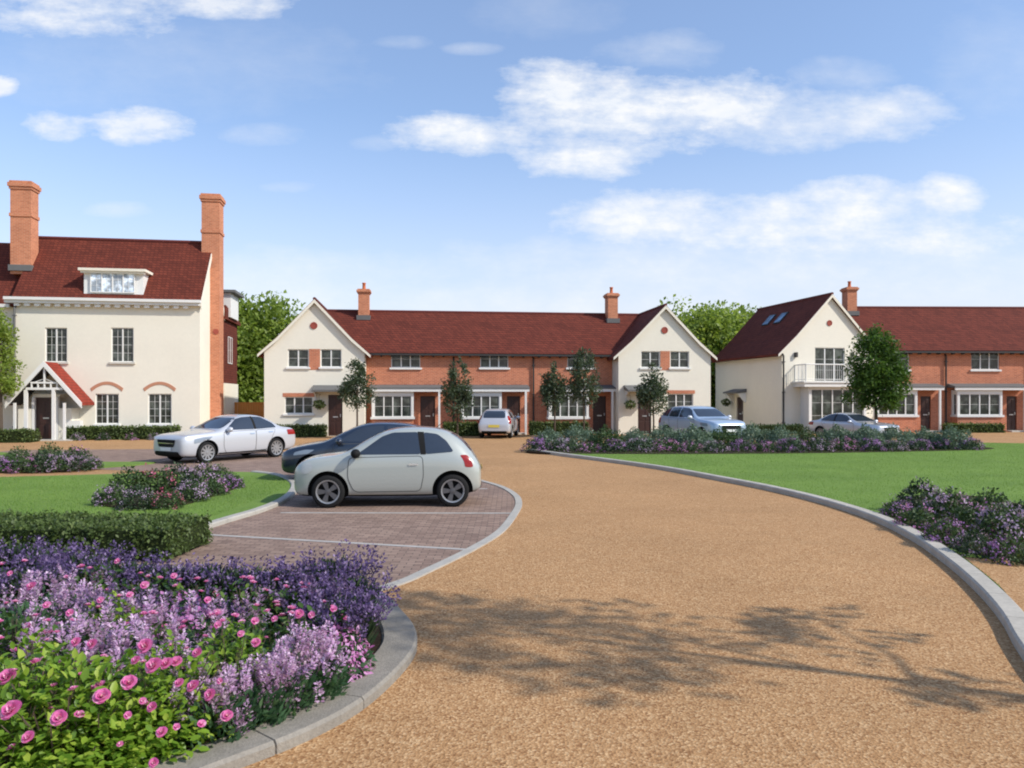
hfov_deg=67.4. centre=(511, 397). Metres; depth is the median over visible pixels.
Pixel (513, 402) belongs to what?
door
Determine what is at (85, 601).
lavender
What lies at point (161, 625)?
rose bush
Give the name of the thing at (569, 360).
window
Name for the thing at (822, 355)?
balcony door
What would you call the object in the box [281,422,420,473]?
hatchback
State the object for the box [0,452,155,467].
lawn
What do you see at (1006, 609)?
kerb
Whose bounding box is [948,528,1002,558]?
flowering shrub
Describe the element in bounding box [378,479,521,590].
kerb
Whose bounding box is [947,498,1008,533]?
flowering shrub
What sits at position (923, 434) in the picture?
rounded shrub
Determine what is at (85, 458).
flowering shrub
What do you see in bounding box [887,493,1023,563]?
flower bed ground
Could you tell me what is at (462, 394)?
slim tree
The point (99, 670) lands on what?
rose bush
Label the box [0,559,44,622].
rose bush
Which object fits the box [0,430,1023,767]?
road
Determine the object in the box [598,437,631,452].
flowering plant
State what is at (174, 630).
salvia
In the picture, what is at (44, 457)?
flowering shrub
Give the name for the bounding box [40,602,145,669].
salvia
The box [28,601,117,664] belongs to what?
rose bush
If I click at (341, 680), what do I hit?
salvia
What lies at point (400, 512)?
parking line
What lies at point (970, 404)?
window
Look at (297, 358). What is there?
window
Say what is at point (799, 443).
flowering plant
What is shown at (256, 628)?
rose bush
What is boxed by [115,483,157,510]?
flowering shrub
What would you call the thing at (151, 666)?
rose bush
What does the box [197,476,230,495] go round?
flowering shrub
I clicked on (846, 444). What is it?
flowering plant
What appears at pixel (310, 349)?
cream cottage
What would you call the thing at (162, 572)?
lavender
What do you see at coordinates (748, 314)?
broad tree
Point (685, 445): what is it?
flowering plant
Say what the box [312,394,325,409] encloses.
hanging basket
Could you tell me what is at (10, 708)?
rose bush
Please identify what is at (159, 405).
window
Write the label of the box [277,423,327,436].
hedge
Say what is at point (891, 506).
flowering shrub
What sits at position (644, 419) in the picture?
door
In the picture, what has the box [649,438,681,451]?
flowering plant
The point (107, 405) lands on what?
window
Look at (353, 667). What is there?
phlox
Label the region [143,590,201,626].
phlox
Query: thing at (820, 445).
flowering plant
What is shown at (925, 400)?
door
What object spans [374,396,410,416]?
window
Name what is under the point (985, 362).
window
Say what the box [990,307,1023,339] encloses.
brick terrace house
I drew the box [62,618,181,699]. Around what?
salvia
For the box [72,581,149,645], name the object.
rose bush
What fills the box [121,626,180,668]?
phlox
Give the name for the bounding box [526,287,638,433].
brick terrace house
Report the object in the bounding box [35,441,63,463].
shrub
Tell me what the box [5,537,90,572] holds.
lavender
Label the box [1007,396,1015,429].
door
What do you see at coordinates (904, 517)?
flowering shrub
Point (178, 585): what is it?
rose bush
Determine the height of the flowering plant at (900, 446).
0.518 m
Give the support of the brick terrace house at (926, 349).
on the ground
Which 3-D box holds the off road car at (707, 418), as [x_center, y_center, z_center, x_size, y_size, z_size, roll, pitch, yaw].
[8.550,1.195,34.801,2.274,1.694,4.756,0,0,-19]
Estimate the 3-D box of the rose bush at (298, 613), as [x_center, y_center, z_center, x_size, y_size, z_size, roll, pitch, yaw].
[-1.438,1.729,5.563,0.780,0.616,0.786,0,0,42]
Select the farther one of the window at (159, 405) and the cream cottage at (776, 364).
the cream cottage at (776, 364)
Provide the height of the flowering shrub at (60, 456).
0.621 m
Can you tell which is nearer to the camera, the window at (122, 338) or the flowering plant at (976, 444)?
the flowering plant at (976, 444)
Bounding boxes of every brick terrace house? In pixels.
[327,283,454,427]
[452,311,535,434]
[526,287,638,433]
[840,281,951,431]
[913,306,1023,431]
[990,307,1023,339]
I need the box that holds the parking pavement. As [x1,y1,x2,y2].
[1,449,514,585]
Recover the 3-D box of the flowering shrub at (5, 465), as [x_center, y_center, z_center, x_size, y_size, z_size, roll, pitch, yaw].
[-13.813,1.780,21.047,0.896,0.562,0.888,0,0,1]
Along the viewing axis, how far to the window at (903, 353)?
46.33 m
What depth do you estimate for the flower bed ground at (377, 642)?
5.86 m
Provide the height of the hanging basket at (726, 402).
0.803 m
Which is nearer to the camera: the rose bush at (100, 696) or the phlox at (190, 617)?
the rose bush at (100, 696)
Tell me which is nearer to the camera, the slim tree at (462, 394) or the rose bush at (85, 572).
the rose bush at (85, 572)
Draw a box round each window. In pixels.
[46,328,68,363]
[90,273,134,292]
[93,394,120,425]
[109,328,135,363]
[146,394,172,425]
[228,336,231,363]
[283,397,314,415]
[286,349,309,368]
[319,349,342,368]
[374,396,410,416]
[389,355,421,369]
[463,396,498,416]
[479,356,509,369]
[551,397,585,416]
[566,357,595,369]
[639,351,661,369]
[668,394,692,407]
[669,351,690,369]
[811,389,863,420]
[879,394,914,414]
[891,353,911,370]
[953,394,955,414]
[960,394,999,414]
[970,353,1001,371]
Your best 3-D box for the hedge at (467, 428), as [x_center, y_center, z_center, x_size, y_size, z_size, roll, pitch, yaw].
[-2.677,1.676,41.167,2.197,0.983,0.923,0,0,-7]
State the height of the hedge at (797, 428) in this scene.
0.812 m
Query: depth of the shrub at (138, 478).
15.77 m
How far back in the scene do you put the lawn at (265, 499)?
15.69 m
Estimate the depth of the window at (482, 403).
42.72 m
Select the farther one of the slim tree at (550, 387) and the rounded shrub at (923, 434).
the slim tree at (550, 387)
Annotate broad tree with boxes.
[237,289,305,416]
[658,294,750,407]
[691,300,756,325]
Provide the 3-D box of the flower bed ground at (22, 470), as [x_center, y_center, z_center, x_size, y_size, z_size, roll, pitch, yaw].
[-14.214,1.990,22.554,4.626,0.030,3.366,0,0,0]
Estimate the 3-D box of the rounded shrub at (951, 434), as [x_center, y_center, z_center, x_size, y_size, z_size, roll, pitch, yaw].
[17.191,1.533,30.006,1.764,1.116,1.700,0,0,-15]
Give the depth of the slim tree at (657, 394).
39.55 m
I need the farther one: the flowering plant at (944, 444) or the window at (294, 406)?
the window at (294, 406)
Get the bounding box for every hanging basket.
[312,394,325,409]
[624,400,636,409]
[721,394,731,405]
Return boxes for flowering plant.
[520,435,552,451]
[548,437,578,451]
[576,442,601,451]
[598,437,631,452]
[623,436,655,451]
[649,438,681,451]
[678,440,704,452]
[703,440,730,452]
[728,437,754,451]
[753,440,780,451]
[773,438,809,452]
[802,437,835,451]
[829,436,860,450]
[851,436,886,450]
[879,439,909,451]
[907,439,933,449]
[932,438,960,449]
[957,435,984,450]
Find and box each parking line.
[211,534,465,549]
[281,512,509,513]
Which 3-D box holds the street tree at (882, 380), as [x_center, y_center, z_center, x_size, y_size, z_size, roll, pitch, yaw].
[18.285,-0.839,38.576,3.619,5.883,3.192,0,0,0]
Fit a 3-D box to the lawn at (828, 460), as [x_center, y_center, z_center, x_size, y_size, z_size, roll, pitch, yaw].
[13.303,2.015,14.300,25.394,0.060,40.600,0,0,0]
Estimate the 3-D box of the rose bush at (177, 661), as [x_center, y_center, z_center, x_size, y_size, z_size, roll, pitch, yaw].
[-1.763,1.705,4.126,0.803,0.662,1.604,0,0,-37]
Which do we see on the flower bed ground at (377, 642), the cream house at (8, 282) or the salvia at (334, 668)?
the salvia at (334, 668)
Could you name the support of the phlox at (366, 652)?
on the flower bed ground at (377, 642)
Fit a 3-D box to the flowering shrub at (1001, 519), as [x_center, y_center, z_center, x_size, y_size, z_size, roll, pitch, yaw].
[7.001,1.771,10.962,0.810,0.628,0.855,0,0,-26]
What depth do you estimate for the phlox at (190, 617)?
5.65 m
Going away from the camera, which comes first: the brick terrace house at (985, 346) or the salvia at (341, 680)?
the salvia at (341, 680)
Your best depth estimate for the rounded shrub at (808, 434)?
29.99 m
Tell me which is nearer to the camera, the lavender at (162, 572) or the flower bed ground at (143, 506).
the lavender at (162, 572)
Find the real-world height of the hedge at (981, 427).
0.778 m
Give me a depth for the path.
8.55 m
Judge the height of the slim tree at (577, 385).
4.761 m
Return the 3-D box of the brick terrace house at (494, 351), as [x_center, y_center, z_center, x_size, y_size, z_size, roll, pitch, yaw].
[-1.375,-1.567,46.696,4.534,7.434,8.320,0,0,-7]
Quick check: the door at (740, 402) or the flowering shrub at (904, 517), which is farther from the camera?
the door at (740, 402)
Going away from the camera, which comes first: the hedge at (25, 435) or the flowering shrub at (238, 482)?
the flowering shrub at (238, 482)
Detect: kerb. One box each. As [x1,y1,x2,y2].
[137,564,416,767]
[208,471,295,528]
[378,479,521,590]
[527,449,1023,660]
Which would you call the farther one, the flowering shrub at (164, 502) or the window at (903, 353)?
the window at (903, 353)
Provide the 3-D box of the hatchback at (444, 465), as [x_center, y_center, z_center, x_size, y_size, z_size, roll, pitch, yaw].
[-2.381,1.237,15.050,3.585,1.610,2.034,0,0,-4]
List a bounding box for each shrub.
[0,453,24,472]
[3,446,35,463]
[4,452,40,473]
[24,450,61,472]
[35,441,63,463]
[45,451,80,471]
[60,445,94,463]
[63,451,95,471]
[69,432,85,439]
[84,456,103,468]
[88,481,126,505]
[95,432,110,440]
[106,465,151,494]
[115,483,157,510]
[124,431,138,439]
[127,463,178,492]
[147,432,158,439]
[147,487,185,510]
[154,462,201,490]
[170,479,210,502]
[181,460,222,486]
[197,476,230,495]
[206,463,232,479]
[221,472,245,488]
[530,427,567,449]
[561,421,593,447]
[587,423,624,450]
[620,426,652,449]
[648,421,683,446]
[671,422,716,450]
[706,425,741,449]
[732,422,768,448]
[758,423,800,449]
[793,426,826,448]
[819,423,857,448]
[847,422,886,449]
[875,422,917,448]
[876,497,912,516]
[889,476,948,513]
[892,501,939,529]
[909,425,940,446]
[915,486,978,522]
[918,514,970,544]
[929,423,975,449]
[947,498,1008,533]
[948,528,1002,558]
[967,487,1013,517]
[969,502,1023,540]
[983,533,1023,566]
[1001,499,1023,529]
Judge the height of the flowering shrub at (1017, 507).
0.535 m
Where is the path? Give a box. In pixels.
[965,557,1023,611]
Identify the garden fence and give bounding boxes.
[234,402,263,417]
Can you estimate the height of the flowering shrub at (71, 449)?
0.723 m
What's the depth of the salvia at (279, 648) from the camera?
4.81 m
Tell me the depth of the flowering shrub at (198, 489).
14.73 m
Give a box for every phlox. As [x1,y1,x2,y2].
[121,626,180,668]
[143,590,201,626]
[163,603,237,665]
[305,621,367,682]
[322,622,377,674]
[340,637,369,679]
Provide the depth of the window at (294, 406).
40.83 m
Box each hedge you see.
[0,427,41,442]
[0,507,213,561]
[66,424,181,439]
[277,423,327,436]
[442,420,478,435]
[528,420,588,435]
[747,423,804,433]
[940,421,1004,432]
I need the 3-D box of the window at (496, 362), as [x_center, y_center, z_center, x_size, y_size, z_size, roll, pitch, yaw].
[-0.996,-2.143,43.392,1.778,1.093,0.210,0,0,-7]
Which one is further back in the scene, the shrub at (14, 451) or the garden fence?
the garden fence
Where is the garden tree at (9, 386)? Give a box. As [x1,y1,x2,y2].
[0,307,25,430]
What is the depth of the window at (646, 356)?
43.17 m
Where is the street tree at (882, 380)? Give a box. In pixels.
[838,323,915,419]
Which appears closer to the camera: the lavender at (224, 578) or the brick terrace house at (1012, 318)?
the lavender at (224, 578)
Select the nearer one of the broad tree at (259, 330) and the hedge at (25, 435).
the hedge at (25, 435)
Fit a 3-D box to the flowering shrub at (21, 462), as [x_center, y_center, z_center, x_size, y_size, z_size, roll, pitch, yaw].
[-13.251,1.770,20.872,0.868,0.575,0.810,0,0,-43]
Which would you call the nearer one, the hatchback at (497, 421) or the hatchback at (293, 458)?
the hatchback at (293, 458)
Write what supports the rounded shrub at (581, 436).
on the flower bed ground at (700, 452)
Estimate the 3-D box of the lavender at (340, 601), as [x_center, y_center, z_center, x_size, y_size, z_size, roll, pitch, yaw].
[-1.296,1.697,5.987,0.818,0.599,0.771,0,0,18]
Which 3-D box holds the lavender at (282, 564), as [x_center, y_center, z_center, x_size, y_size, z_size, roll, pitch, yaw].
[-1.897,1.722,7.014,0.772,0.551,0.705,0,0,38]
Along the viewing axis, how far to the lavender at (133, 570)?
7.17 m
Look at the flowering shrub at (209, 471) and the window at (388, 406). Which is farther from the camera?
the window at (388, 406)
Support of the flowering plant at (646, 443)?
on the flower bed ground at (700, 452)
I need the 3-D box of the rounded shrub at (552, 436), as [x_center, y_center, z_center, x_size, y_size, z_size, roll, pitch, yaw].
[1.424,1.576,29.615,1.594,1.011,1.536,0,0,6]
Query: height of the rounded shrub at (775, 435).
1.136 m
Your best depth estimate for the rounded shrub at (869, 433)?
29.54 m
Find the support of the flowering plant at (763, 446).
on the flower bed ground at (700, 452)
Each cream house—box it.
[0,243,20,429]
[3,180,243,440]
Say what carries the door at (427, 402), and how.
in the brick terrace house at (412, 352)
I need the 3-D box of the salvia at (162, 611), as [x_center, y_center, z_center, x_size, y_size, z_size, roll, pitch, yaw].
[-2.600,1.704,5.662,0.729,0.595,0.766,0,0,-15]
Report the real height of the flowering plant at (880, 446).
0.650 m
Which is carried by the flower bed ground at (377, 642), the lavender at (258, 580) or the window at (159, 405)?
the lavender at (258, 580)
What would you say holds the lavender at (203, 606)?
on the flower bed ground at (377, 642)
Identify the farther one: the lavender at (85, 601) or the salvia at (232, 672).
the lavender at (85, 601)
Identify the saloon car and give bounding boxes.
[154,414,294,462]
[808,413,899,435]
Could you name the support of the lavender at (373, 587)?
on the flower bed ground at (377, 642)
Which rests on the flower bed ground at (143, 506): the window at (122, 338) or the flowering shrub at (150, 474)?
the flowering shrub at (150, 474)
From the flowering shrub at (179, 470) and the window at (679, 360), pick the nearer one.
the flowering shrub at (179, 470)
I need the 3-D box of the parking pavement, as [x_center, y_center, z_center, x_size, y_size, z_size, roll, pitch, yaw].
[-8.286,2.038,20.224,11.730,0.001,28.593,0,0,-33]
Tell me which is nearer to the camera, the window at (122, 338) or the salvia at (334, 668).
the salvia at (334, 668)
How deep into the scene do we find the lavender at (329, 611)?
5.76 m
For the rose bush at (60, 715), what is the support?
on the flower bed ground at (377, 642)
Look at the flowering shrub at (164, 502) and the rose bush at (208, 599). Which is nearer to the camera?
the rose bush at (208, 599)
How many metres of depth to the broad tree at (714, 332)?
55.40 m
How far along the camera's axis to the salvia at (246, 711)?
4.47 m
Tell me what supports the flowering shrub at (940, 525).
on the flower bed ground at (967, 528)
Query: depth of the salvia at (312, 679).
4.76 m
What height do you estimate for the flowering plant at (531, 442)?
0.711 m
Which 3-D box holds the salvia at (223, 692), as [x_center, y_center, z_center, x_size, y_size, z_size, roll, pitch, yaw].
[-1.759,1.771,4.497,0.527,0.476,0.547,0,0,31]
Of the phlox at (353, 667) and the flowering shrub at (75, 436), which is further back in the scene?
the flowering shrub at (75, 436)
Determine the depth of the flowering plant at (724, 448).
28.11 m
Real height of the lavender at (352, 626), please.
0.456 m
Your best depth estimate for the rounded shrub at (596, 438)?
29.08 m
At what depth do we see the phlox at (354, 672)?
5.40 m
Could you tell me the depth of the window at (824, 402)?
44.16 m
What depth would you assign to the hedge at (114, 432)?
37.41 m
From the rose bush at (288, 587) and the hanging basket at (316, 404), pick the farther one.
the hanging basket at (316, 404)
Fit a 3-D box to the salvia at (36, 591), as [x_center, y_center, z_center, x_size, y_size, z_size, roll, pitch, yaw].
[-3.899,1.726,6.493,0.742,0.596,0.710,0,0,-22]
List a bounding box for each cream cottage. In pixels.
[257,297,371,435]
[607,303,716,433]
[711,292,879,432]
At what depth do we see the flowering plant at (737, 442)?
28.44 m
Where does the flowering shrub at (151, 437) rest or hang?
on the ground
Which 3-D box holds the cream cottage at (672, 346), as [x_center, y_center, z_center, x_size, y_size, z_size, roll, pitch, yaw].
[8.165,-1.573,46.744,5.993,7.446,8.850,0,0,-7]
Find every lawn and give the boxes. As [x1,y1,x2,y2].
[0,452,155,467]
[0,472,290,519]
[577,442,1023,593]
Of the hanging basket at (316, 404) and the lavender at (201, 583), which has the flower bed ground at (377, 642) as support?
the lavender at (201, 583)
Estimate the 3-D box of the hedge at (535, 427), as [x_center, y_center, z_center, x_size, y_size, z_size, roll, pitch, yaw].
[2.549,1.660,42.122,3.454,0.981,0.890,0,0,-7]
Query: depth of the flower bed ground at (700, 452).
28.26 m
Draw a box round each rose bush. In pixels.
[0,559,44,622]
[0,582,66,661]
[0,642,157,767]
[0,646,98,767]
[0,654,140,767]
[0,672,83,767]
[1,628,90,703]
[2,609,104,701]
[7,558,128,610]
[21,639,183,767]
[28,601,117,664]
[36,670,168,767]
[70,638,206,767]
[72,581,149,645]
[102,629,238,765]
[106,610,192,675]
[111,572,180,604]
[154,573,238,625]
[166,596,266,685]
[179,616,281,724]
[209,575,287,641]
[218,600,304,671]
[248,578,309,639]
[265,600,364,664]
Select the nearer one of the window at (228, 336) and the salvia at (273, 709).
the salvia at (273, 709)
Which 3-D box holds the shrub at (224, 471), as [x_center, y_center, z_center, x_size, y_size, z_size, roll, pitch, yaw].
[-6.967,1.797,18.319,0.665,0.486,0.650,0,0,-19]
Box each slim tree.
[335,357,378,425]
[438,356,475,434]
[538,360,570,431]
[565,347,602,434]
[633,362,670,428]
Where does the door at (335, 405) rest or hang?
in the cream cottage at (310, 349)
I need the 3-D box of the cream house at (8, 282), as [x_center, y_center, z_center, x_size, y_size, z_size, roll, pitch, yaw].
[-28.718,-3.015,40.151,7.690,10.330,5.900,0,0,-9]
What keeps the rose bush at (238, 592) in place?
on the flower bed ground at (377, 642)
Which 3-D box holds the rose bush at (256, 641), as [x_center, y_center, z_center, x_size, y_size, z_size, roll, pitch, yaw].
[-1.790,1.718,4.927,0.760,0.618,0.724,0,0,8]
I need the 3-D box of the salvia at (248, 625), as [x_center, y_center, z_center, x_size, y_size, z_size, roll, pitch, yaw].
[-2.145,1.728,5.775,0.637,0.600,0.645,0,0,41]
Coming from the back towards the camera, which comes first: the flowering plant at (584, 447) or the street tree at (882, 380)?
the street tree at (882, 380)
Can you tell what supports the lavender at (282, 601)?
on the flower bed ground at (377, 642)
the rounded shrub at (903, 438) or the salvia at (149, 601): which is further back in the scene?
the rounded shrub at (903, 438)
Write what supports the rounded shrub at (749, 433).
on the flower bed ground at (700, 452)
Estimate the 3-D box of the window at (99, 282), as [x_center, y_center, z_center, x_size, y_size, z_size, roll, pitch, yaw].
[-19.959,-5.752,38.377,2.085,0.999,0.065,0,0,-9]
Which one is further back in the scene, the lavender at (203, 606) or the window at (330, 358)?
the window at (330, 358)
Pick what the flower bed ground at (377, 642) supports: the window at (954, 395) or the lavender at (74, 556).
the lavender at (74, 556)
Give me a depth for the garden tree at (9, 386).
35.70 m
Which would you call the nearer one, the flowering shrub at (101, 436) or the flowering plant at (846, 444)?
the flowering plant at (846, 444)
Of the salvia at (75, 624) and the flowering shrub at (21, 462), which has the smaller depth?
the salvia at (75, 624)
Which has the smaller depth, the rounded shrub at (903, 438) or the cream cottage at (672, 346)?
the rounded shrub at (903, 438)
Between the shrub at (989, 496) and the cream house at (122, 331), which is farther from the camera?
the cream house at (122, 331)
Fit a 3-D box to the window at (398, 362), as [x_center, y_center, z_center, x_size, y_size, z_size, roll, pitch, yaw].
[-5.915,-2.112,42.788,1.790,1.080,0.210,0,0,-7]
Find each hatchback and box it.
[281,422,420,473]
[294,420,481,507]
[478,408,519,437]
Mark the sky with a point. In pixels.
(430, 155)
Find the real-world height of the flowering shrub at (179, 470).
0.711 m
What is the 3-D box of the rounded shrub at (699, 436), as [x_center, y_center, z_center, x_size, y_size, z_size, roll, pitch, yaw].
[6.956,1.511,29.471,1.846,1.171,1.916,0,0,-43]
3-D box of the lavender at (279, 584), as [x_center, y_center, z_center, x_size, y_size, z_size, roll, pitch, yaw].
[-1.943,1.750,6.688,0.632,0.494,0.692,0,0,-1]
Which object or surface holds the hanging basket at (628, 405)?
attached to the cream cottage at (672, 346)
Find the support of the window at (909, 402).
in the brick terrace house at (926, 349)
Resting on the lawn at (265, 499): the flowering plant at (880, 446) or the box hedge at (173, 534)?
the box hedge at (173, 534)
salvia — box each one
[0,581,73,654]
[0,610,113,700]
[2,563,100,619]
[40,570,124,631]
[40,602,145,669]
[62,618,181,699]
[88,588,170,636]
[110,589,200,640]
[123,607,220,698]
[163,652,252,749]
[186,584,271,660]
[187,663,272,743]
[210,649,295,726]
[212,654,292,734]
[230,650,318,720]
[249,635,327,720]
[260,613,345,700]
[272,630,351,707]
[294,636,350,702]
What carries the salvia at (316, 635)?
on the flower bed ground at (377, 642)
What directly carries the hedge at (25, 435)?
on the ground
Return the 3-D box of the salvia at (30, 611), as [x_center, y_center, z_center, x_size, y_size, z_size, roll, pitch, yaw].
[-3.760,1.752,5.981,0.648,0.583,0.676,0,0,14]
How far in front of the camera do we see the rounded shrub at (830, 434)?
30.35 m
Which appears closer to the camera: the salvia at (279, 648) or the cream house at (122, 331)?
the salvia at (279, 648)
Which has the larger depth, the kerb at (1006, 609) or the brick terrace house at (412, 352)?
the brick terrace house at (412, 352)
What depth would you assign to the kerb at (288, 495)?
13.88 m
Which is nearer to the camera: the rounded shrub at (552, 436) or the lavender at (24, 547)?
the lavender at (24, 547)
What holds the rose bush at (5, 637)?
on the flower bed ground at (377, 642)
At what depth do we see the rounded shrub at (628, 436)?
29.54 m
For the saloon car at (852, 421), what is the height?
1.312 m
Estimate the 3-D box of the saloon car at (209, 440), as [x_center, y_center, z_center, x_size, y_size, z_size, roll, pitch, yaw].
[-9.489,1.297,25.717,2.114,1.490,4.636,0,0,32]
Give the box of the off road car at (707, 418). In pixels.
[658,405,745,439]
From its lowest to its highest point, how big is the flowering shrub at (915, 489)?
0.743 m
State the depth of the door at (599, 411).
44.18 m
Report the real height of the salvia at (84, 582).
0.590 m
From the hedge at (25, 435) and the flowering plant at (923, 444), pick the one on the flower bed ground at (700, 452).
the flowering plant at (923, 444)
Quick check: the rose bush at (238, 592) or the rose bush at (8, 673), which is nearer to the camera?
the rose bush at (8, 673)
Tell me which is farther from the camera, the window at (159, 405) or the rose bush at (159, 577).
the window at (159, 405)
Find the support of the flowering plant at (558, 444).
on the flower bed ground at (700, 452)
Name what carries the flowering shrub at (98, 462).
on the flower bed ground at (22, 470)
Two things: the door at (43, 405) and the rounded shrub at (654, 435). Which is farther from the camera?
the door at (43, 405)
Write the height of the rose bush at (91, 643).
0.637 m
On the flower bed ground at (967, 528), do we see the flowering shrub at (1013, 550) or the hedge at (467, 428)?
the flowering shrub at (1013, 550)
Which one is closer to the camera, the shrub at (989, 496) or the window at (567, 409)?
the shrub at (989, 496)
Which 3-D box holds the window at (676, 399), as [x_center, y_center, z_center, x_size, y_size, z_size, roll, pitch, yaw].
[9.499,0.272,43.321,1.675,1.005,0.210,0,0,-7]
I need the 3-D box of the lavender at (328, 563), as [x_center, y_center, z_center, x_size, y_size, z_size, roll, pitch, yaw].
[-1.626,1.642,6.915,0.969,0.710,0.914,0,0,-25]
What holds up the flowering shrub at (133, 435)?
on the ground
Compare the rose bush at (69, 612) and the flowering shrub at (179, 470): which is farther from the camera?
the flowering shrub at (179, 470)
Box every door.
[36,398,51,438]
[329,395,342,435]
[421,396,434,426]
[507,396,519,431]
[593,396,605,431]
[638,396,650,433]
[738,397,742,420]
[815,348,843,380]
[921,396,929,428]
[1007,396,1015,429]
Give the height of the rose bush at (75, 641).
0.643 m
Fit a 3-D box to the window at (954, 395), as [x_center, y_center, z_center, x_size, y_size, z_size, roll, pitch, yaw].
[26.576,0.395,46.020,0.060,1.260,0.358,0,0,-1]
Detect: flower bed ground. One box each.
[0,462,97,471]
[0,566,381,767]
[100,480,239,508]
[526,445,992,453]
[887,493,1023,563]
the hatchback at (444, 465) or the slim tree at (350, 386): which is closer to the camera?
the hatchback at (444, 465)
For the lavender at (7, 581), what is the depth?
6.85 m
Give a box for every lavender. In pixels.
[0,534,54,583]
[0,550,87,615]
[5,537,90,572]
[34,540,135,594]
[59,580,172,626]
[81,549,173,594]
[123,551,217,601]
[159,585,255,628]
[163,553,241,599]
[194,554,275,617]
[229,554,312,611]
[249,567,321,623]
[258,555,339,583]
[264,571,368,632]
[274,539,386,587]
[282,580,392,649]
[285,574,401,646]
[289,555,399,622]
[289,604,372,644]
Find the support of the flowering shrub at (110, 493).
on the flower bed ground at (143, 506)
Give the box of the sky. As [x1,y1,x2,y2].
[0,0,1023,320]
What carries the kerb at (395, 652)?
on the road
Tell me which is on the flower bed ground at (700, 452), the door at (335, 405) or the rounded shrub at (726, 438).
the rounded shrub at (726, 438)
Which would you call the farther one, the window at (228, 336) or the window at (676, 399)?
the window at (228, 336)
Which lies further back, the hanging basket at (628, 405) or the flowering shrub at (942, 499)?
the hanging basket at (628, 405)
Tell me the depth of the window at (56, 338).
38.02 m
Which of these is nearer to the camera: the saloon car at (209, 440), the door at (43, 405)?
the saloon car at (209, 440)

